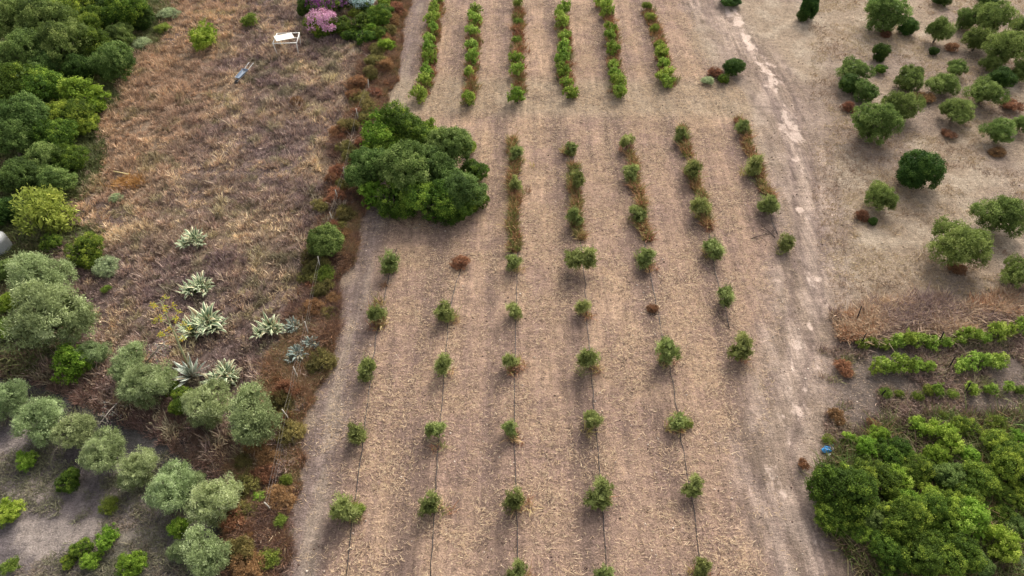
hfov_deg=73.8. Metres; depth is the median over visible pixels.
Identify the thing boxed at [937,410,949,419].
weed bush
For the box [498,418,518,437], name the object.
young olive tree
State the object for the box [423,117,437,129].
green bush
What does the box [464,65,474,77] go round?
grapevine
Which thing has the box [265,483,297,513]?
dead bramble bush
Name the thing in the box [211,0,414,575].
dry bracken
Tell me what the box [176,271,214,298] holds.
agave
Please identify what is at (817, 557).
dirt track
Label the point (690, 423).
weed bush
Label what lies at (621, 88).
grapevine
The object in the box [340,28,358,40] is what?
mastic bush
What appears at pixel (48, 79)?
mastic bush
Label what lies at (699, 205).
young olive tree
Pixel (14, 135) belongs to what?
oak tree
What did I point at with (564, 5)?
grapevine
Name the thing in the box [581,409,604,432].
young olive tree
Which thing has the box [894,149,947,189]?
evergreen tree
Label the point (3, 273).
oak tree
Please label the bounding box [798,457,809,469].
dry bush
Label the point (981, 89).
olive tree
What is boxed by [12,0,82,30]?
oak tree
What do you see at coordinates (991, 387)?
grapevine
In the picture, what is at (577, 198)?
row weeds
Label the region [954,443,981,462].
green bush
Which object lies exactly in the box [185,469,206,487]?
olive tree
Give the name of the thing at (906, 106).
olive tree
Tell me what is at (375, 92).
dead bramble bush
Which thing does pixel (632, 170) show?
young olive tree
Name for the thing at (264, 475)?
dead bramble bush
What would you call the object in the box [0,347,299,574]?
dry weeds
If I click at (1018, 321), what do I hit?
grapevine
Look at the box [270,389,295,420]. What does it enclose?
dead bramble bush
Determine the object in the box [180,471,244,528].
olive tree
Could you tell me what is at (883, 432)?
green bush
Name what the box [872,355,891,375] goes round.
grapevine
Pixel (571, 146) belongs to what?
young olive tree
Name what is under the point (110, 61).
oak tree
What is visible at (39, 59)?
oak tree
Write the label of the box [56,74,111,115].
green bush
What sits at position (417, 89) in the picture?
grapevine
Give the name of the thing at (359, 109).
dead bramble bush
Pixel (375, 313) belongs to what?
young olive tree
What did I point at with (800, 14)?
evergreen tree
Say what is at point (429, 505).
young olive tree
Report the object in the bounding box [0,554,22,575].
weed bush
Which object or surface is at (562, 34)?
grapevine
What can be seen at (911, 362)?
grapevine
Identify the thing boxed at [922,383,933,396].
grapevine
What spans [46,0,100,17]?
mastic bush
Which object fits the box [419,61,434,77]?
grapevine
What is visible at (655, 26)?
grapevine
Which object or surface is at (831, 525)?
mastic bush
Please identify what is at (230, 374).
agave
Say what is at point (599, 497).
young olive tree
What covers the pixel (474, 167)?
mastic bush
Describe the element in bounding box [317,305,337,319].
dead bramble bush
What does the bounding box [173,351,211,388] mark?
agave
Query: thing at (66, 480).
mastic bush
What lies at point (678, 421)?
young olive tree
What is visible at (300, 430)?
dead bramble bush
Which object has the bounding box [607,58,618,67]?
grapevine
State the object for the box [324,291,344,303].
dead bramble bush
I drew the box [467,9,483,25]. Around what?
grapevine
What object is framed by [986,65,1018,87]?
evergreen tree
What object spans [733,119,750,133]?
young olive tree
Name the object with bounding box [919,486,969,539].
mastic bush
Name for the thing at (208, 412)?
olive tree
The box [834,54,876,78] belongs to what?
olive tree
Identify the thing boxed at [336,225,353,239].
dead bramble bush
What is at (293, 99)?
dry bush
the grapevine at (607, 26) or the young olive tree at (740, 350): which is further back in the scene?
the grapevine at (607, 26)
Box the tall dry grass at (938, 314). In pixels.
[827,281,1023,351]
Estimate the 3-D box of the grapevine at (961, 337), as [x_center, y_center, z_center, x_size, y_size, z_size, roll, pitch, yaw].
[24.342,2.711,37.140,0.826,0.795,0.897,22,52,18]
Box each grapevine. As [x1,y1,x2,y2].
[407,83,427,104]
[414,71,431,86]
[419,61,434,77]
[421,37,436,52]
[421,46,436,64]
[422,31,435,41]
[423,10,440,23]
[428,0,439,11]
[428,20,438,33]
[461,89,474,105]
[462,39,478,49]
[464,24,480,35]
[464,46,479,64]
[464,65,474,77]
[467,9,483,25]
[469,2,483,12]
[506,83,525,103]
[508,50,524,62]
[508,61,524,74]
[510,35,521,42]
[512,0,523,6]
[512,16,523,23]
[553,0,571,15]
[554,9,569,27]
[554,46,569,63]
[555,60,571,76]
[556,37,571,51]
[557,28,571,39]
[559,76,573,86]
[561,85,579,99]
[593,0,610,5]
[598,0,614,17]
[602,28,615,38]
[603,20,617,30]
[605,38,620,54]
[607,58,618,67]
[607,66,624,75]
[609,73,626,84]
[613,82,626,98]
[641,1,652,9]
[645,12,657,20]
[649,23,659,31]
[653,39,663,46]
[654,41,669,59]
[654,66,676,81]
[657,56,670,67]
[660,73,676,88]
[854,338,871,349]
[868,336,880,347]
[868,359,882,375]
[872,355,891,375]
[878,387,893,398]
[879,337,892,349]
[889,332,906,349]
[890,352,907,374]
[894,389,905,396]
[897,328,919,345]
[898,353,917,373]
[908,330,933,348]
[909,390,925,401]
[911,355,926,373]
[921,360,936,372]
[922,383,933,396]
[923,334,941,352]
[931,382,944,398]
[934,334,954,346]
[945,388,959,399]
[950,329,967,343]
[954,356,969,373]
[959,326,984,339]
[961,349,982,372]
[964,380,981,397]
[973,328,992,343]
[975,351,992,368]
[982,353,1007,370]
[983,382,998,396]
[986,321,1009,341]
[992,351,1010,367]
[1002,380,1015,392]
[1004,322,1020,336]
[1013,384,1023,394]
[1015,316,1023,335]
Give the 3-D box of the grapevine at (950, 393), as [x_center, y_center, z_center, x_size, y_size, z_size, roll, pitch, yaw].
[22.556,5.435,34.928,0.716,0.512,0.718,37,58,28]
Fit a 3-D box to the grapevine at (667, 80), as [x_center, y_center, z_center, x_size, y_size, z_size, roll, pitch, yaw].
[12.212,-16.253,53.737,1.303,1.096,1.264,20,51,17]
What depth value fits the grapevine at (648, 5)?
62.13 m
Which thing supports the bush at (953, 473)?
on the ground at (28, 536)
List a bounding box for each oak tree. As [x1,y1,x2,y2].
[0,0,32,38]
[0,25,51,65]
[0,54,23,76]
[0,89,51,135]
[0,116,37,156]
[0,155,41,193]
[0,258,20,280]
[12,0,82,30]
[23,141,61,168]
[24,48,64,76]
[33,19,96,65]
[35,163,77,193]
[87,40,136,82]
[104,22,135,46]
[304,222,345,256]
[342,145,387,187]
[374,138,432,198]
[415,143,456,180]
[424,124,473,169]
[433,164,488,211]
[853,495,886,529]
[961,545,996,575]
[1003,512,1023,537]
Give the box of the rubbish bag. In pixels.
[821,445,833,454]
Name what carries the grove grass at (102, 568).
on the ground at (28, 536)
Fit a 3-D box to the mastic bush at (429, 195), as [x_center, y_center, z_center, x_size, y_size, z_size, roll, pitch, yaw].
[-4.965,-5.612,43.336,3.963,2.906,3.859,30,55,24]
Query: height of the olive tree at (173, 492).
2.567 m
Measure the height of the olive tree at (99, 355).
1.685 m
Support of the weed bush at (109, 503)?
on the ground at (28, 536)
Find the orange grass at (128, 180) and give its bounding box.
[99,167,145,192]
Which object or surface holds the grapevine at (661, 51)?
on the ground at (28, 536)
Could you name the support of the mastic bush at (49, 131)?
on the ground at (28, 536)
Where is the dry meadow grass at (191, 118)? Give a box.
[21,0,385,570]
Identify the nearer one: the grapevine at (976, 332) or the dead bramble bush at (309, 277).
the grapevine at (976, 332)
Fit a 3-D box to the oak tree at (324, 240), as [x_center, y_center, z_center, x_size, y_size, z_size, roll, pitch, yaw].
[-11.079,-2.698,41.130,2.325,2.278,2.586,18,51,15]
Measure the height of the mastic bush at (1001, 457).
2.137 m
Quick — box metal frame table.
[272,32,300,55]
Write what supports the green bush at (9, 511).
on the ground at (28, 536)
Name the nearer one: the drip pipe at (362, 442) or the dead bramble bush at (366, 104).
the drip pipe at (362, 442)
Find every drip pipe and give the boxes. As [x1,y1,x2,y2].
[346,249,396,575]
[430,269,460,575]
[514,180,519,557]
[573,157,606,567]
[636,196,699,556]
[708,228,729,327]
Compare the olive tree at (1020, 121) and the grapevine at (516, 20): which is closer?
the olive tree at (1020, 121)
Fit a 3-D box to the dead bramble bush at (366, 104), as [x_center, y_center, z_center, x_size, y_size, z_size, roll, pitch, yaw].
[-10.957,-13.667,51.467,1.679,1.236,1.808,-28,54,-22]
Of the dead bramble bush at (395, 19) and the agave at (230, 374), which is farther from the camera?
the dead bramble bush at (395, 19)
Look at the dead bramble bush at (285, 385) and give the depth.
34.50 m
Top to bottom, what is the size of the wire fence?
1.612 m
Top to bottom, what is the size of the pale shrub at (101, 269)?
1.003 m
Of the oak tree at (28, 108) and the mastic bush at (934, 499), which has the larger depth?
the oak tree at (28, 108)
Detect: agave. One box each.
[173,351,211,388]
[174,226,206,247]
[175,301,228,340]
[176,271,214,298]
[198,358,242,387]
[249,310,286,338]
[281,316,302,333]
[286,343,306,362]
[298,336,318,351]
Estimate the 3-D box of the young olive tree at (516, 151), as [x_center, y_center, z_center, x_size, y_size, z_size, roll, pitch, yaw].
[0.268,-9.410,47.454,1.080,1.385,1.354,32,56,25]
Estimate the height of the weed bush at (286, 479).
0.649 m
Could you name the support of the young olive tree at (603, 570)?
on the ground at (28, 536)
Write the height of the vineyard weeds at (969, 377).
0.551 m
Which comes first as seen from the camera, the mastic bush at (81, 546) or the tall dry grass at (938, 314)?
the mastic bush at (81, 546)
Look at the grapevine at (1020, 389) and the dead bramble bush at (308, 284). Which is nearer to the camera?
the grapevine at (1020, 389)
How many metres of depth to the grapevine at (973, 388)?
34.83 m
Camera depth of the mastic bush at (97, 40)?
54.56 m
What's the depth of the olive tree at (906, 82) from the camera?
52.85 m
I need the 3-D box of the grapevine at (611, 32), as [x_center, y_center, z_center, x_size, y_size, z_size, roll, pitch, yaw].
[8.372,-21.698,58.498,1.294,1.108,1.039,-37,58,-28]
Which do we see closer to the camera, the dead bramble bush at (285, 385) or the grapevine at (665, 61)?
the dead bramble bush at (285, 385)
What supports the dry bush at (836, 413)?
on the ground at (28, 536)
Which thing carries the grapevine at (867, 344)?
on the ground at (28, 536)
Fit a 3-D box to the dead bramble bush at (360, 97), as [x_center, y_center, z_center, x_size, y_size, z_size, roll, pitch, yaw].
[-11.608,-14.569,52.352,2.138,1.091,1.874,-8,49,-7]
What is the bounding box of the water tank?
[0,231,12,256]
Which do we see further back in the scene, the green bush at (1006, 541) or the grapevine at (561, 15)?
the grapevine at (561, 15)
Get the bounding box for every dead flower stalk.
[97,399,127,425]
[143,338,169,365]
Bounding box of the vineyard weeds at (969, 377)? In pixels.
[812,333,1023,440]
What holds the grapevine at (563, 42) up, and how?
on the ground at (28, 536)
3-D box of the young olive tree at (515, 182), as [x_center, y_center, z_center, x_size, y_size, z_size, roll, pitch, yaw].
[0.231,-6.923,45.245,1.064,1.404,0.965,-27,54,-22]
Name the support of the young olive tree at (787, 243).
on the ground at (28, 536)
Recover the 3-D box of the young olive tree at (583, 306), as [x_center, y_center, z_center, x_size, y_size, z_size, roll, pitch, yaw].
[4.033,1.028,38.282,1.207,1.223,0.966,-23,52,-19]
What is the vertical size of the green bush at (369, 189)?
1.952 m
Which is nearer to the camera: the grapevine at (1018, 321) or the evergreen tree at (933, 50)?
the grapevine at (1018, 321)
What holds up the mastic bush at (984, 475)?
on the ground at (28, 536)
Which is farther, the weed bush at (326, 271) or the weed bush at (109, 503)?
the weed bush at (326, 271)
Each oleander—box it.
[302,0,340,13]
[302,7,338,38]
[333,0,353,9]
[348,0,375,11]
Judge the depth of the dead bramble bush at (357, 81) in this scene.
53.55 m
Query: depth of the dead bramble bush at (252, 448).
32.65 m
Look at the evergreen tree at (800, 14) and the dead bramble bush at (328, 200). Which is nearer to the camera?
the dead bramble bush at (328, 200)
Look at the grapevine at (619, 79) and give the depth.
53.32 m
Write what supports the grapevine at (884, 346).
on the ground at (28, 536)
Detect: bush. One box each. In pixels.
[0,60,48,104]
[0,292,18,313]
[0,316,17,337]
[0,496,27,529]
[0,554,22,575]
[7,183,82,235]
[14,64,65,102]
[15,450,39,474]
[25,117,79,148]
[38,232,62,252]
[42,97,96,129]
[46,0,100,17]
[49,142,90,174]
[49,342,95,384]
[53,466,80,493]
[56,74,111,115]
[59,554,77,570]
[62,229,104,269]
[68,4,107,30]
[68,112,99,135]
[68,537,94,558]
[75,25,113,57]
[77,550,104,570]
[93,522,121,552]
[97,494,119,515]
[100,0,148,30]
[100,285,111,292]
[114,550,148,575]
[153,22,171,32]
[165,380,179,397]
[165,516,190,539]
[167,385,191,415]
[187,18,217,51]
[218,501,247,532]
[223,533,255,566]
[224,543,266,575]
[233,452,254,474]
[233,499,260,520]
[237,473,262,500]
[239,10,259,26]
[240,531,256,539]
[242,438,267,454]
[248,462,277,485]
[250,490,264,502]
[252,445,281,468]
[255,546,281,569]
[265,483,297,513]
[269,373,282,386]
[270,378,302,399]
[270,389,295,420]
[273,514,286,528]
[274,410,293,422]
[274,418,307,447]
[279,473,292,486]
[289,95,305,109]
[296,263,314,282]
[299,249,315,266]
[301,269,319,284]
[303,297,326,317]
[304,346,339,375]
[305,246,335,257]
[305,280,316,289]
[307,256,331,275]
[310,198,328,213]
[310,278,335,297]
[315,264,335,282]
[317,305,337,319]
[322,197,331,206]
[323,171,339,184]
[324,219,339,226]
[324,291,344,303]
[326,124,350,139]
[326,163,346,177]
[327,185,345,201]
[329,15,353,33]
[333,177,348,189]
[334,139,351,151]
[335,203,353,215]
[336,117,361,132]
[336,220,347,229]
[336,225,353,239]
[338,211,358,221]
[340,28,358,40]
[340,142,356,153]
[340,146,359,162]
[344,74,367,89]
[344,89,361,100]
[347,6,363,17]
[349,89,373,102]
[349,106,361,116]
[351,11,369,32]
[352,500,366,515]
[354,136,364,145]
[355,30,376,45]
[355,97,375,111]
[355,110,374,122]
[357,178,390,208]
[359,106,401,148]
[361,23,376,30]
[362,65,382,78]
[363,54,387,65]
[365,3,394,25]
[365,72,377,80]
[366,127,399,151]
[367,86,382,96]
[368,42,377,49]
[369,45,384,54]
[370,26,387,39]
[374,99,427,146]
[374,179,416,220]
[375,58,394,71]
[377,0,390,5]
[377,23,396,34]
[377,37,396,50]
[386,36,396,44]
[389,1,406,15]
[389,12,399,25]
[401,173,460,223]
[408,126,433,144]
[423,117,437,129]
[436,197,473,226]
[449,254,470,269]
[459,158,489,183]
[465,141,476,153]
[465,191,486,213]
[475,194,490,208]
[646,304,658,312]
[684,416,693,428]
[707,65,723,76]
[717,73,729,83]
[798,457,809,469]
[801,460,879,523]
[813,491,866,539]
[822,433,834,444]
[827,407,846,425]
[834,359,854,377]
[839,101,855,112]
[840,431,856,444]
[850,521,885,555]
[851,454,902,499]
[854,209,870,223]
[854,435,880,460]
[866,416,881,429]
[866,424,891,443]
[870,530,916,575]
[874,64,888,73]
[874,493,935,547]
[875,435,915,466]
[878,461,914,490]
[879,29,891,37]
[890,487,929,512]
[892,528,949,575]
[899,453,935,489]
[908,414,928,438]
[912,91,936,102]
[917,481,939,493]
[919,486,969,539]
[920,443,953,464]
[920,504,942,531]
[922,417,965,454]
[927,528,987,575]
[931,462,969,490]
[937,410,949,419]
[937,479,984,507]
[940,128,958,138]
[943,42,959,51]
[943,494,991,545]
[946,262,968,276]
[948,414,981,439]
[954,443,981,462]
[960,458,1004,505]
[979,428,1022,459]
[981,412,1009,430]
[982,523,1023,564]
[987,145,1006,157]
[988,441,1023,484]
[988,498,1017,525]
[991,480,1023,515]
[1001,97,1023,111]
[1006,426,1023,449]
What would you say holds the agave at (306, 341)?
on the ground at (28, 536)
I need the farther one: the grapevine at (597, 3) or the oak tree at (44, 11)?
the grapevine at (597, 3)
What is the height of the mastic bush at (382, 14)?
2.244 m
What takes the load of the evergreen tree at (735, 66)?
on the ground at (28, 536)
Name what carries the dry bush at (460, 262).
on the ground at (28, 536)
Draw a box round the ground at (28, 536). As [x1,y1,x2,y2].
[0,0,1023,575]
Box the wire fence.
[264,81,369,509]
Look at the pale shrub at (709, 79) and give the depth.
54.09 m
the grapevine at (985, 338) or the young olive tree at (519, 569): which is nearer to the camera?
the young olive tree at (519, 569)
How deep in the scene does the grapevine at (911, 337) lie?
36.61 m
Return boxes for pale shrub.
[91,255,119,277]
[108,193,123,202]
[132,36,152,47]
[156,7,181,19]
[700,76,713,84]
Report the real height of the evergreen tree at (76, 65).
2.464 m
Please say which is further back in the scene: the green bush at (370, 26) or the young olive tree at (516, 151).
the green bush at (370, 26)
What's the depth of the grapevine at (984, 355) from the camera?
35.89 m
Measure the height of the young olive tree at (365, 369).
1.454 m
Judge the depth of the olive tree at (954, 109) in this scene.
50.09 m
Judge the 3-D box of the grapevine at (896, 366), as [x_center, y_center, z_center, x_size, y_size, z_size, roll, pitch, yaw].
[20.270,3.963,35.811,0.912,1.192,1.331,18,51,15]
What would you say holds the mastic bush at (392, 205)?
on the ground at (28, 536)
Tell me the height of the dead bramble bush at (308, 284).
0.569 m
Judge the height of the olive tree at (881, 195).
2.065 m
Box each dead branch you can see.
[713,311,741,331]
[751,221,779,244]
[758,217,774,236]
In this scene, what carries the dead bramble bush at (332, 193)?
on the ground at (28, 536)
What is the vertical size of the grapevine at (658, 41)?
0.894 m
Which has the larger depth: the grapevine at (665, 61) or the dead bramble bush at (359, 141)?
the grapevine at (665, 61)
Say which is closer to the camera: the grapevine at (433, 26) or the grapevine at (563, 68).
the grapevine at (563, 68)
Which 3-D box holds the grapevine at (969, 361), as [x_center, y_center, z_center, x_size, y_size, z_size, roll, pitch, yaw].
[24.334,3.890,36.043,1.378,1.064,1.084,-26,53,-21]
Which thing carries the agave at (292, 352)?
on the ground at (28, 536)
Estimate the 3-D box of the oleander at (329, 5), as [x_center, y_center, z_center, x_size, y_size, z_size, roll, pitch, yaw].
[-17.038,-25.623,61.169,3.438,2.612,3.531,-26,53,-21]
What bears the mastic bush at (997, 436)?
on the ground at (28, 536)
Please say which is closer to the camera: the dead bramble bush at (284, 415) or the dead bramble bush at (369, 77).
the dead bramble bush at (284, 415)
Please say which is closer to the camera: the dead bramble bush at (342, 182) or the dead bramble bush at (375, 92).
the dead bramble bush at (342, 182)
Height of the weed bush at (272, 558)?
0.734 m
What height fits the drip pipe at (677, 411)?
0.159 m
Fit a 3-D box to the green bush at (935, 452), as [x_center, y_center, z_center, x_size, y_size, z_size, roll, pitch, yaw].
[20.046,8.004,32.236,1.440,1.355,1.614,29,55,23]
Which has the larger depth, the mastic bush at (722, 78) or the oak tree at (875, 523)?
the mastic bush at (722, 78)
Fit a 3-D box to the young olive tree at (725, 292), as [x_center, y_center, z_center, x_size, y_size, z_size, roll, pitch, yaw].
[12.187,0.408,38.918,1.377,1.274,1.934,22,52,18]
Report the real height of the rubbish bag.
0.186 m
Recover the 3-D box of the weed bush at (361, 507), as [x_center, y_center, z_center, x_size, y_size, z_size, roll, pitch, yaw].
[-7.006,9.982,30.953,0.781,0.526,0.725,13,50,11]
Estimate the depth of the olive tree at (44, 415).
32.40 m
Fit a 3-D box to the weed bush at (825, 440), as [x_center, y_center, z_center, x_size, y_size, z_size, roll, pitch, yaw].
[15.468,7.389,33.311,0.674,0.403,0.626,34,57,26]
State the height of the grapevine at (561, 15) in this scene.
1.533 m
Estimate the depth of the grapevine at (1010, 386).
35.04 m
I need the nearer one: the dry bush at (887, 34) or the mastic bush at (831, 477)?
the mastic bush at (831, 477)
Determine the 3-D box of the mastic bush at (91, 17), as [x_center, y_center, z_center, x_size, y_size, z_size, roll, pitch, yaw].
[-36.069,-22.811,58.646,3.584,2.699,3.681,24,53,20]
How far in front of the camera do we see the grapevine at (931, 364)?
35.78 m
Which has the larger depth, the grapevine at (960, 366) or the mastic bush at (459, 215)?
the mastic bush at (459, 215)
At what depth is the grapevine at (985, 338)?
36.83 m
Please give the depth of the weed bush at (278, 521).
30.30 m
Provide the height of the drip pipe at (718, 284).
0.161 m
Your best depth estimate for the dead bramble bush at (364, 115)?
50.26 m
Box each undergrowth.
[0,0,175,381]
[798,388,1023,575]
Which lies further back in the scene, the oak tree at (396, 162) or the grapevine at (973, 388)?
the oak tree at (396, 162)
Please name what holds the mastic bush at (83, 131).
on the ground at (28, 536)
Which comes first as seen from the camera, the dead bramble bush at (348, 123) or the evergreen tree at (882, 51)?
the dead bramble bush at (348, 123)
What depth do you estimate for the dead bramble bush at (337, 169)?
46.41 m
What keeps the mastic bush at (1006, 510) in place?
on the ground at (28, 536)
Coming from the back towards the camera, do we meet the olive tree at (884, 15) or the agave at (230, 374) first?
the olive tree at (884, 15)
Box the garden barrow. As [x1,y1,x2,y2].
[234,63,251,83]
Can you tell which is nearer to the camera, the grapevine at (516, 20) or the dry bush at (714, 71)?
the dry bush at (714, 71)
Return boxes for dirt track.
[684,0,867,575]
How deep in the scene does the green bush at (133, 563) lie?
28.80 m
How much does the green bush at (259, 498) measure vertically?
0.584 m
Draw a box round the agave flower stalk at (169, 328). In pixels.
[149,295,192,363]
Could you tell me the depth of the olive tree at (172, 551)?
29.19 m
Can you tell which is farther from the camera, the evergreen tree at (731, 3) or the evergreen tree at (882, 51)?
the evergreen tree at (731, 3)
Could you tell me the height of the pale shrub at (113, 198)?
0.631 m
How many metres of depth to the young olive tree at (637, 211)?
43.47 m
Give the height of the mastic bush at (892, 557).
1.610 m
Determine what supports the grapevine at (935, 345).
on the ground at (28, 536)
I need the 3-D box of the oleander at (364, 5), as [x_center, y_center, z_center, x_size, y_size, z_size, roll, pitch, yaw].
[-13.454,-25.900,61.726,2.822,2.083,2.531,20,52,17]
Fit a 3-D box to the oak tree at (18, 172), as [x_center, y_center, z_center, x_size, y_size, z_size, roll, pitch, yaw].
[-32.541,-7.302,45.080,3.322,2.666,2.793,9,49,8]
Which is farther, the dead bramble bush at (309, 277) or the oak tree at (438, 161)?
the oak tree at (438, 161)
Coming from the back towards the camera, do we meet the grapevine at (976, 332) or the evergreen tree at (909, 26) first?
the evergreen tree at (909, 26)
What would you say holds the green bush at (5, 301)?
on the ground at (28, 536)
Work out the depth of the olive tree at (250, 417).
32.04 m
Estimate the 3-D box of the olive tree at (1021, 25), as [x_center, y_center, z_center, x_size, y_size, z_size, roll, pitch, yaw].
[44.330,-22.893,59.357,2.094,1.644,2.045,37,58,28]
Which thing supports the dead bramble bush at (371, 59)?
on the ground at (28, 536)
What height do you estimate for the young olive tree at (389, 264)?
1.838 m
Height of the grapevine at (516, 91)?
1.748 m
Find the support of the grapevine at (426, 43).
on the ground at (28, 536)
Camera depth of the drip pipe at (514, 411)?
34.67 m
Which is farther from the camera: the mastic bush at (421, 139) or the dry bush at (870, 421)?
the mastic bush at (421, 139)
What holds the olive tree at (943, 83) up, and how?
on the ground at (28, 536)
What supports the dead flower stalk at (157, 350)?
on the ground at (28, 536)
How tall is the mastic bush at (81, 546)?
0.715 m
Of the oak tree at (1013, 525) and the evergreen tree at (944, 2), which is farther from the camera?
the evergreen tree at (944, 2)
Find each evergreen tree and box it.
[0,196,23,225]
[60,52,96,79]
[88,0,111,15]
[126,1,154,30]
[296,0,310,15]
[720,0,741,6]
[722,57,746,76]
[796,10,807,21]
[799,0,819,19]
[838,72,860,93]
[868,217,878,225]
[872,42,892,61]
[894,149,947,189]
[896,16,920,35]
[928,47,939,54]
[932,0,951,5]
[978,0,998,6]
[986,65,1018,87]
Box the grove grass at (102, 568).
[0,373,228,575]
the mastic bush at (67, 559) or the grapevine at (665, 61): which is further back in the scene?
the grapevine at (665, 61)
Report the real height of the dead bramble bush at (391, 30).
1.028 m
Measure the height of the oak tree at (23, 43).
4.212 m
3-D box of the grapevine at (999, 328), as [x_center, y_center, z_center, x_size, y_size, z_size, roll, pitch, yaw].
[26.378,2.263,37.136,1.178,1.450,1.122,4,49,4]
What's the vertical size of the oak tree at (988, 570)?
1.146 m
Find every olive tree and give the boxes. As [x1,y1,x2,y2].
[0,278,101,354]
[0,376,31,421]
[3,249,79,303]
[9,395,68,448]
[46,412,98,450]
[74,340,113,368]
[75,425,127,474]
[106,339,146,382]
[113,444,161,492]
[114,358,180,409]
[142,458,196,514]
[165,539,185,563]
[178,377,233,430]
[178,518,234,575]
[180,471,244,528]
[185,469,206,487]
[224,379,284,449]
[328,491,362,523]
[346,421,368,445]
[356,353,376,382]
[366,304,387,322]
[378,247,401,274]
[414,488,441,518]
[422,420,448,439]
[432,299,454,323]
[433,352,453,377]
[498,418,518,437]
[501,352,519,366]
[501,484,526,510]
[503,557,528,575]
[504,299,523,318]
[505,254,523,271]
[509,144,524,159]
[509,175,521,189]
[563,141,576,155]
[563,245,600,269]
[564,206,585,226]
[570,169,585,187]
[573,297,592,314]
[576,346,600,368]
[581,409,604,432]
[582,474,614,510]
[592,562,615,575]
[617,134,635,147]
[620,163,640,182]
[628,204,647,224]
[634,245,658,269]
[655,335,683,365]
[667,411,689,430]
[674,125,691,141]
[678,471,706,497]
[681,159,704,179]
[689,193,711,215]
[690,556,713,575]
[702,236,726,261]
[715,284,736,307]
[726,330,755,361]
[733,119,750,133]
[743,153,764,178]
[756,192,780,214]
[777,232,796,252]
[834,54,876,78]
[850,101,905,145]
[853,78,880,102]
[863,0,913,33]
[864,178,899,210]
[879,89,926,118]
[892,63,925,92]
[923,14,957,41]
[923,213,994,268]
[924,72,962,95]
[937,96,977,124]
[946,58,970,76]
[955,7,977,29]
[961,26,998,50]
[962,75,1011,105]
[966,194,1023,238]
[972,0,1023,32]
[976,116,1018,144]
[977,54,1002,71]
[980,28,1023,64]
[997,252,1023,288]
[1008,16,1023,30]
[1008,115,1023,132]
[1010,59,1023,81]
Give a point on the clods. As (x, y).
(637, 285)
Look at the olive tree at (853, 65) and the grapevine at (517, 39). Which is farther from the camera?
the grapevine at (517, 39)
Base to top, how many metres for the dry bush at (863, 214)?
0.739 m
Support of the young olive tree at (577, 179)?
on the ground at (28, 536)
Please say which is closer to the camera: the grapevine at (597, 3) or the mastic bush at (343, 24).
the mastic bush at (343, 24)
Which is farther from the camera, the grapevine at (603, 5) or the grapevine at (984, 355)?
the grapevine at (603, 5)
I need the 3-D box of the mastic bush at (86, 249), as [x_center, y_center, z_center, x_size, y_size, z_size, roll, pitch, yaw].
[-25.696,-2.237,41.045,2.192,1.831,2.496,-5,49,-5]
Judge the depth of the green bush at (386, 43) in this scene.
56.90 m
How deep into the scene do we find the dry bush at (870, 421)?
33.86 m
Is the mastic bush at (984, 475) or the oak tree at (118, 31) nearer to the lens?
the mastic bush at (984, 475)
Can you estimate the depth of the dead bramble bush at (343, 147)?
47.76 m
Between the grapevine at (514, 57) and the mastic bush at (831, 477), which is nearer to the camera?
the mastic bush at (831, 477)
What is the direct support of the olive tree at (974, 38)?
on the ground at (28, 536)
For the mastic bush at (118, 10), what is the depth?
57.92 m
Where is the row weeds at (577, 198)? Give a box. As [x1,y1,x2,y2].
[337,2,790,575]
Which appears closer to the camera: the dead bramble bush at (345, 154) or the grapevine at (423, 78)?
the dead bramble bush at (345, 154)
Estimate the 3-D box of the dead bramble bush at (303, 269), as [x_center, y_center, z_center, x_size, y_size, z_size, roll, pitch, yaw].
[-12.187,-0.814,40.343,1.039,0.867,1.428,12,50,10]
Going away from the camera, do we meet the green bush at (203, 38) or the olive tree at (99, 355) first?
the olive tree at (99, 355)
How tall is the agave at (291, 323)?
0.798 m
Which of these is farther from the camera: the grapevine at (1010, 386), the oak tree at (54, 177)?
the oak tree at (54, 177)
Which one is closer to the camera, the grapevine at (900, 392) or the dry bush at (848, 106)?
the grapevine at (900, 392)
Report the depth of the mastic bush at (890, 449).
32.26 m
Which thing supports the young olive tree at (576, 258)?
on the ground at (28, 536)
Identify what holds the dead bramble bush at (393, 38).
on the ground at (28, 536)
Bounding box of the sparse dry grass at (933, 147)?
[808,0,1023,308]
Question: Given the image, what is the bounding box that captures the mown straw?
[282,0,796,575]
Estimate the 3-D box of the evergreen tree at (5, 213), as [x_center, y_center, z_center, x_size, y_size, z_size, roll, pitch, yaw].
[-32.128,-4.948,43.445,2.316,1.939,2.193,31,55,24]
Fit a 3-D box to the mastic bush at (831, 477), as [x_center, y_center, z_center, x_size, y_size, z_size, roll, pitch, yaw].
[14.812,9.062,30.611,2.914,2.514,3.028,-17,51,-15]
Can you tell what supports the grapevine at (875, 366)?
on the ground at (28, 536)
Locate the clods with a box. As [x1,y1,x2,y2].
[297,1,1023,574]
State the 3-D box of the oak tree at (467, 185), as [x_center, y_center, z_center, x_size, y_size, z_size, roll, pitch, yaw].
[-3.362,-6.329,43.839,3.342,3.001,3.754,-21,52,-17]
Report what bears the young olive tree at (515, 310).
on the ground at (28, 536)
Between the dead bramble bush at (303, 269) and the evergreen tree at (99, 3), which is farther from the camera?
the evergreen tree at (99, 3)
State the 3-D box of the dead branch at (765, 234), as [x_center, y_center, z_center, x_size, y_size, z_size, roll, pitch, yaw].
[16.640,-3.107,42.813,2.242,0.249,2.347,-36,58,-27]

